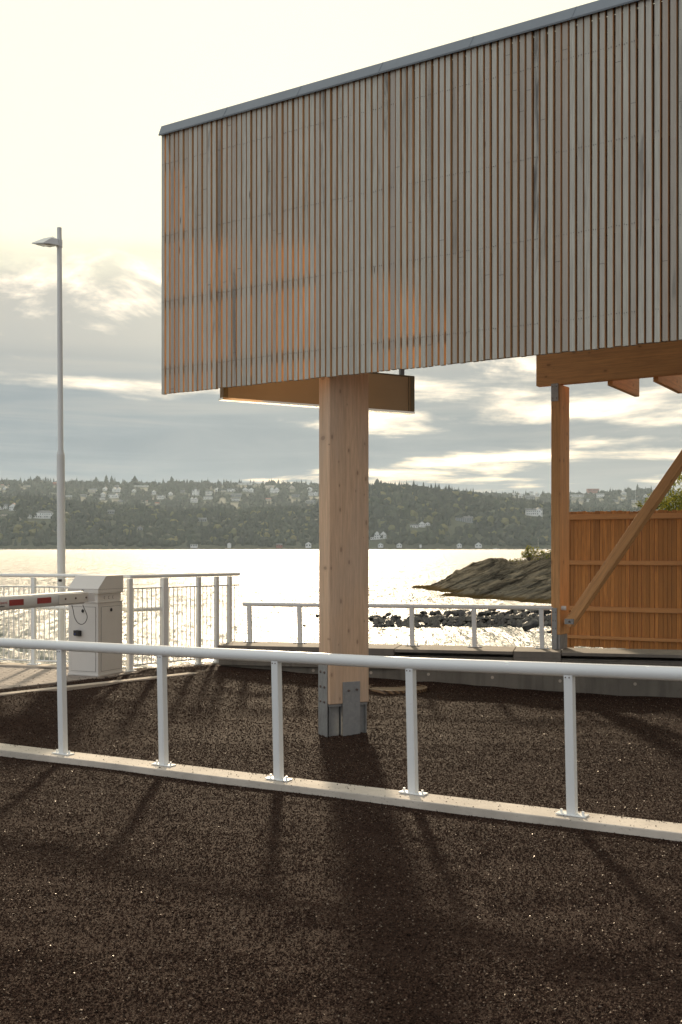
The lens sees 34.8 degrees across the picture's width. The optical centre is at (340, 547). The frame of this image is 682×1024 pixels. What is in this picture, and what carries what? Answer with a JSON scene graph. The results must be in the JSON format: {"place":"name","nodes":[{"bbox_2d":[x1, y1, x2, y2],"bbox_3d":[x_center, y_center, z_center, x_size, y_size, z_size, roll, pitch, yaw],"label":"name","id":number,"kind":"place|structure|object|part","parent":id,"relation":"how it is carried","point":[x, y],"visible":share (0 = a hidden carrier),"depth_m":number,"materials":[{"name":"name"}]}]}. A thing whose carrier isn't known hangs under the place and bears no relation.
{"place":"outdoors","nodes":[
{"label":"outdoors","id":0,"kind":"place"},
{"bbox_2d":[0,662,218,688],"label":"pavement","id":1,"kind":"structure","parent":0,"point":[14,677],"depth_m":12.30,"materials":[{"name":"concrete"}]},
{"bbox_2d":[0,662,68,668],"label":"quay edge beam","id":2,"kind":"structure","parent":1,"relation":"on","point":[30,666],"depth_m":13.24,"materials":[{"name":"concrete"}]},
{"bbox_2d":[32,227,65,640],"bbox_3d":[-3.694,-1.139,13.802,0.300,5.797,0.432,0,0,-38],"label":"street lamp","id":3,"kind":"object","parent":1,"relation":"on","point":[52,241],"visible":0.83,"depth_m":13.72,"materials":[{"name":"grey metal"}]},
{"bbox_2d":[68,574,123,676],"bbox_3d":[-2.836,0.891,12.582,0.441,1.138,0.499,0,0,24],"label":"barrier cabinet","id":4,"kind":"object","parent":1,"relation":"on","point":[103,623],"visible":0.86,"depth_m":12.41,"materials":[{"name":"grey metal"}]},
{"bbox_2d":[0,591,94,624],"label":"barrier boom","id":5,"kind":"object","parent":4,"relation":"attached to","point":[13,602],"visible":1,"depth_m":11.43,"materials":[{"name":"white paint"}]},
{"bbox_2d":[73,630,80,636],"bbox_3d":[-2.996,0.979,12.366,0.078,0.074,0.056,0,0,24],"label":"sensor box","id":6,"kind":"object","parent":4,"relation":"attached to","point":[76,633],"visible":1,"depth_m":12.35,"materials":[{"name":"black plastic"}]},
{"bbox_3d":[-2.931,1.042,12.364,0.344,0.735,0.016,0,0,24],"label":"door","id":7,"kind":"part","parent":4,"relation":"part of","materials":[{"name":"white paint"}]},
{"bbox_3d":[-2.638,1.042,12.504,0.016,0.735,0.367,0,0,24],"label":"door","id":8,"kind":"part","parent":4,"relation":"part of","materials":[{"name":"white paint"}]},
{"bbox_2d":[0,672,196,695],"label":"strip kerb","id":9,"kind":"structure","parent":1,"relation":"on","point":[84,686],"depth_m":11.68,"materials":[{"name":"concrete"}]},
{"bbox_2d":[0,572,239,671],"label":"quay railing","id":10,"kind":"object","parent":1,"relation":"on","point":[164,607],"visible":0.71,"depth_m":13.31,"materials":[{"name":"grey metal"}]},
{"bbox_2d":[0,549,625,668],"bbox_3d":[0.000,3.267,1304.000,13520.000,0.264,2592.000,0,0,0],"label":"sea","id":11,"kind":"structure","parent":0,"point":[291,575],"depth_m":82.02,"materials":[{"name":"grey liquid"}]},
{"bbox_2d":[0,548,547,548],"bbox_3d":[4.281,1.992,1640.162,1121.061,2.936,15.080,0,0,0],"label":"shore rocks","id":12,"kind":"object","parent":11,"relation":"in","point":[278,548],"visible":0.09,"depth_m":1639.52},
{"bbox_2d":[434,610,441,614],"bbox_3d":[4.430,3.052,49.923,0.373,0.356,0.403,-24,1,-27],"label":"boulder","id":13,"kind":"object","parent":11,"relation":"in","point":[437,612],"visible":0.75,"depth_m":49.76,"materials":[{"name":"grey stone"}]},
{"bbox_2d":[442,610,451,616],"bbox_3d":[4.825,3.062,49.674,0.405,0.266,0.531,-19,16,37],"label":"boulder","id":14,"kind":"object","parent":11,"relation":"in","point":[448,612],"visible":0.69,"depth_m":49.64,"materials":[{"name":"grey stone"}]},
{"bbox_2d":[450,609,457,616],"bbox_3d":[5.174,3.040,50.027,0.449,0.300,0.415,11,29,13],"label":"boulder","id":15,"kind":"object","parent":11,"relation":"in","point":[455,613],"visible":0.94,"depth_m":49.89,"materials":[{"name":"grey stone"}]},
{"bbox_2d":[372,614,550,627],"bbox_3d":[6.093,3.160,46.762,9.653,0.714,4.799,0,0,0],"label":"breakwater rubble","id":16,"kind":"object","parent":11,"relation":"in","point":[512,620],"visible":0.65,"depth_m":45.68,"materials":[{"name":"grey stone"}]},
{"bbox_2d":[458,610,464,616],"bbox_3d":[5.536,3.042,49.916,0.384,0.347,0.355,-21,-20,-15],"label":"boulder","id":17,"kind":"object","parent":11,"relation":"in","point":[460,612],"visible":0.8,"depth_m":49.80,"materials":[{"name":"grey stone"}]},
{"bbox_2d":[411,552,550,592],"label":"rock headland","id":18,"kind":"structure","parent":11,"relation":"in","point":[481,573],"depth_m":80.40,"materials":[{"name":"stone"}]},
{"bbox_2d":[507,549,550,562],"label":"ground cover","id":19,"kind":"object","parent":18,"relation":"on","point":[546,557],"visible":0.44,"depth_m":85.56,"materials":[{"name":"green plant"}]},
{"bbox_2d":[521,545,544,560],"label":"bush","id":20,"kind":"object","parent":18,"relation":"on","point":[530,555],"visible":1,"depth_m":83.97,"materials":[{"name":"green plant"}]},
{"bbox_2d":[477,611,485,616],"bbox_3d":[6.421,3.084,49.711,0.362,0.349,0.524,13,-13,-4],"label":"boulder","id":21,"kind":"object","parent":11,"relation":"on","point":[481,613],"visible":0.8,"depth_m":49.55,"materials":[{"name":"grey stone"}]},
{"bbox_2d":[485,610,491,615],"bbox_3d":[6.776,3.059,50.205,0.324,0.298,0.468,4,9,-21],"label":"boulder","id":22,"kind":"object","parent":11,"relation":"in","point":[488,613],"visible":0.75,"depth_m":50.07,"materials":[{"name":"grey stone"}]},
{"bbox_2d":[441,574,550,603],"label":"rock ledge","id":23,"kind":"object","parent":11,"relation":"in","point":[530,589],"visible":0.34,"depth_m":68.47,"materials":[{"name":"stone"}]},
{"bbox_2d":[522,619,538,630],"bbox_3d":[7.430,3.041,42.666,0.692,0.335,0.528,-28,13,1],"label":"boulder","id":24,"kind":"object","parent":11,"relation":"on","point":[530,624],"visible":0.99,"depth_m":42.58,"materials":[{"name":"grey stone"}]},
{"bbox_2d":[0,479,664,548],"bbox_3d":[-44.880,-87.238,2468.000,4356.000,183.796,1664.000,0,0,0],"label":"hillside","id":25,"kind":"structure","parent":0,"point":[373,544],"depth_m":1702.65,"materials":[{"name":"green plant"}]},
{"bbox_2d":[9,503,14,510],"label":"house","id":26,"kind":"structure","parent":25,"relation":"on","point":[11,506],"depth_m":1844.00,"materials":[{"name":"white tile"}]},
{"bbox_2d":[33,476,43,482],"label":"broad tree","id":27,"kind":"object","parent":25,"relation":"on","point":[37,479],"visible":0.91,"depth_m":2951.61,"materials":[{"name":"green plant"}]},
{"bbox_2d":[33,510,53,518],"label":"house","id":28,"kind":"structure","parent":25,"relation":"on","point":[43,514],"depth_m":1800.00,"materials":[{"name":"white"}]},
{"bbox_2d":[89,488,96,492],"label":"house","id":29,"kind":"structure","parent":25,"relation":"on","point":[92,490],"depth_m":2788.00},
{"bbox_2d":[109,493,119,497],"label":"house","id":30,"kind":"structure","parent":25,"relation":"on","point":[116,495],"depth_m":2676.00,"materials":[{"name":"white"}]},
{"bbox_2d":[112,487,120,491],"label":"house","id":31,"kind":"structure","parent":25,"relation":"on","point":[114,489],"depth_m":2796.00,"materials":[{"name":"white"}]},
{"bbox_2d":[157,495,165,498],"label":"house","id":32,"kind":"structure","parent":25,"relation":"on","point":[160,496],"depth_m":2676.00,"materials":[{"name":"white"}]},
{"bbox_2d":[168,476,174,483],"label":"conifer tree","id":33,"kind":"object","parent":25,"relation":"on","point":[171,480],"visible":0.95,"depth_m":2956.08,"materials":[{"name":"green plant"}]},
{"bbox_2d":[190,497,197,502],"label":"house","id":34,"kind":"structure","parent":25,"relation":"on","point":[193,500],"depth_m":2616.00,"materials":[{"name":"white"}]},
{"bbox_2d":[190,544,197,547],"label":"boathouse","id":35,"kind":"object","parent":25,"relation":"on","point":[193,545],"visible":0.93,"depth_m":1644.00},
{"bbox_2d":[192,487,199,494],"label":"house","id":36,"kind":"structure","parent":25,"relation":"on","point":[195,491],"depth_m":2759.94,"materials":[{"name":"white"}]},
{"bbox_2d":[198,518,206,521],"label":"house","id":37,"kind":"structure","parent":25,"relation":"on","point":[202,519],"depth_m":1836.00,"materials":[{"name":"grey"}]},
{"bbox_2d":[203,496,212,498],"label":"house","id":38,"kind":"structure","parent":25,"relation":"on","point":[207,497],"depth_m":2668.00,"materials":[{"name":"white"}]},
{"bbox_2d":[205,491,212,494],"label":"house","id":39,"kind":"structure","parent":25,"relation":"on","point":[208,492],"depth_m":2768.00,"materials":[{"name":"white"}]},
{"bbox_2d":[231,493,241,496],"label":"house","id":40,"kind":"structure","parent":25,"relation":"on","point":[236,494],"depth_m":2708.10,"materials":[{"name":"grey"}]},
{"bbox_2d":[270,487,278,492],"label":"house","id":41,"kind":"structure","parent":25,"relation":"on","point":[273,490],"depth_m":2800.00,"materials":[{"name":"white"}]},
{"bbox_2d":[276,543,282,547],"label":"boathouse","id":42,"kind":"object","parent":25,"relation":"on","point":[278,545],"visible":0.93,"depth_m":1644.00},
{"bbox_2d":[306,500,314,503],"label":"house","id":43,"kind":"structure","parent":25,"relation":"on","point":[310,501],"depth_m":2596.00,"materials":[{"name":"grey"}]},
{"bbox_2d":[0,485,625,544],"bbox_3d":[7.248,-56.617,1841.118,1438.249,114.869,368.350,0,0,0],"label":"yellowing trees","id":44,"kind":"object","parent":25,"relation":"on","point":[18,527],"visible":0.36,"depth_m":1757.54,"materials":[{"name":"green plant"}]},
{"bbox_2d":[308,491,317,495],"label":"house","id":45,"kind":"structure","parent":25,"relation":"on","point":[315,493],"depth_m":2756.00,"materials":[{"name":"white"}]},
{"bbox_2d":[0,476,679,508],"bbox_3d":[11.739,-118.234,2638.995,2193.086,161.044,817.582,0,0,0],"label":"forest ridge","id":46,"kind":"structure","parent":25,"relation":"on","point":[76,488],"depth_m":2748.67,"materials":[{"name":"green plant"}]},
{"bbox_2d":[130,476,138,484],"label":"conifer tree","id":47,"kind":"object","parent":46,"relation":"on","point":[134,481],"visible":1,"depth_m":2953.99,"materials":[{"name":"green plant"}]},
{"bbox_2d":[586,489,597,492],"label":"house","id":48,"kind":"structure","parent":46,"relation":"on","point":[592,490],"depth_m":3000.00,"materials":[{"name":"white tile"}]},
{"bbox_2d":[374,531,385,539],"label":"house","id":49,"kind":"structure","parent":25,"relation":"on","point":[377,536],"depth_m":1680.00,"materials":[{"name":"white"}]},
{"bbox_2d":[418,521,424,526],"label":"house","id":50,"kind":"structure","parent":25,"relation":"on","point":[421,523],"depth_m":1728.00,"materials":[{"name":"white"}]},
{"bbox_2d":[455,515,472,522],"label":"house","id":51,"kind":"structure","parent":25,"relation":"on","point":[468,519],"depth_m":1764.00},
{"bbox_2d":[475,542,481,547],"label":"boathouse","id":52,"kind":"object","parent":25,"relation":"on","point":[478,545],"visible":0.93,"depth_m":1644.00,"materials":[{"name":"white"}]},
{"bbox_2d":[525,495,534,498],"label":"house","id":53,"kind":"structure","parent":25,"relation":"on","point":[529,496],"depth_m":2912.00,"materials":[{"name":"white"}]},
{"bbox_2d":[525,508,542,516],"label":"house","id":54,"kind":"structure","parent":25,"relation":"on","point":[534,512],"depth_m":1844.00,"materials":[{"name":"white"}]},
{"bbox_2d":[570,494,584,496],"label":"house","id":55,"kind":"structure","parent":25,"relation":"on","point":[577,495],"depth_m":2936.00,"materials":[{"name":"white"}]},
{"bbox_2d":[596,493,604,497],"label":"house","id":56,"kind":"structure","parent":25,"relation":"on","point":[598,495],"depth_m":2884.00,"materials":[{"name":"white"}]},
{"bbox_2d":[0,663,681,1023],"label":"gravel ground","id":57,"kind":"structure","parent":0,"point":[34,719],"depth_m":5.94,"materials":[{"name":"brown gravel"}]},
{"bbox_2d":[0,743,681,841],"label":"kerb","id":58,"kind":"structure","parent":57,"relation":"on","point":[608,823],"depth_m":7.33,"materials":[{"name":"concrete"}]},
{"bbox_2d":[0,638,681,817],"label":"handrail","id":59,"kind":"object","parent":58,"relation":"on","point":[569,672],"visible":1,"depth_m":7.45,"materials":[{"name":"grey metal"}]},
{"bbox_2d":[369,684,426,693],"bbox_3d":[0.615,1.569,12.100,0.690,0.036,0.690,0,0,0],"label":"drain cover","id":60,"kind":"object","parent":57,"relation":"on","point":[398,690],"visible":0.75,"depth_m":11.91,"materials":[{"name":"metal"}]},
{"bbox_2d":[158,0,681,736],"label":"timber building","id":61,"kind":"structure","parent":57,"relation":"on","point":[514,190],"depth_m":8.82,"materials":[{"name":"brown wood"}]},
{"bbox_2d":[218,369,414,414],"bbox_3d":[-0.197,-2.591,10.858,2.183,2.394,0.100,0,0,-30],"label":"hanging panel","id":62,"kind":"object","parent":61,"relation":"hanging from","point":[392,393],"visible":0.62,"depth_m":10.78,"materials":[{"name":"brown wood"}]},
{"bbox_2d":[218,641,681,697],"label":"sea wall","id":63,"kind":"structure","parent":57,"relation":"on","point":[638,687],"depth_m":12.47,"materials":[{"name":"concrete"}]},
{"bbox_2d":[242,602,565,648],"bbox_3d":[0.696,0.931,13.118,3.958,0.501,0.064,0,0,14],"label":"railing","id":64,"kind":"object","parent":63,"relation":"on","point":[411,607],"visible":0.82,"depth_m":13.05,"materials":[{"name":"grey metal"}]},
{"bbox_2d":[536,340,681,648],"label":"timber portal","id":65,"kind":"object","parent":63,"relation":"on","point":[624,369],"visible":1,"depth_m":12.54,"materials":[{"name":"wood"}]},
{"bbox_2d":[567,509,681,649],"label":"board fence","id":66,"kind":"object","parent":63,"relation":"on","point":[636,603],"visible":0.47,"depth_m":15.00,"materials":[{"name":"brown wood"}]},
{"bbox_2d":[0,0,681,496],"label":"sky","id":67,"kind":"structure","parent":0,"point":[88,88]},
{"bbox_2d":[644,474,681,510],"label":"tree","id":68,"kind":"object","parent":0,"point":[673,498],"visible":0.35,"depth_m":24.00,"materials":[{"name":"green plant"}]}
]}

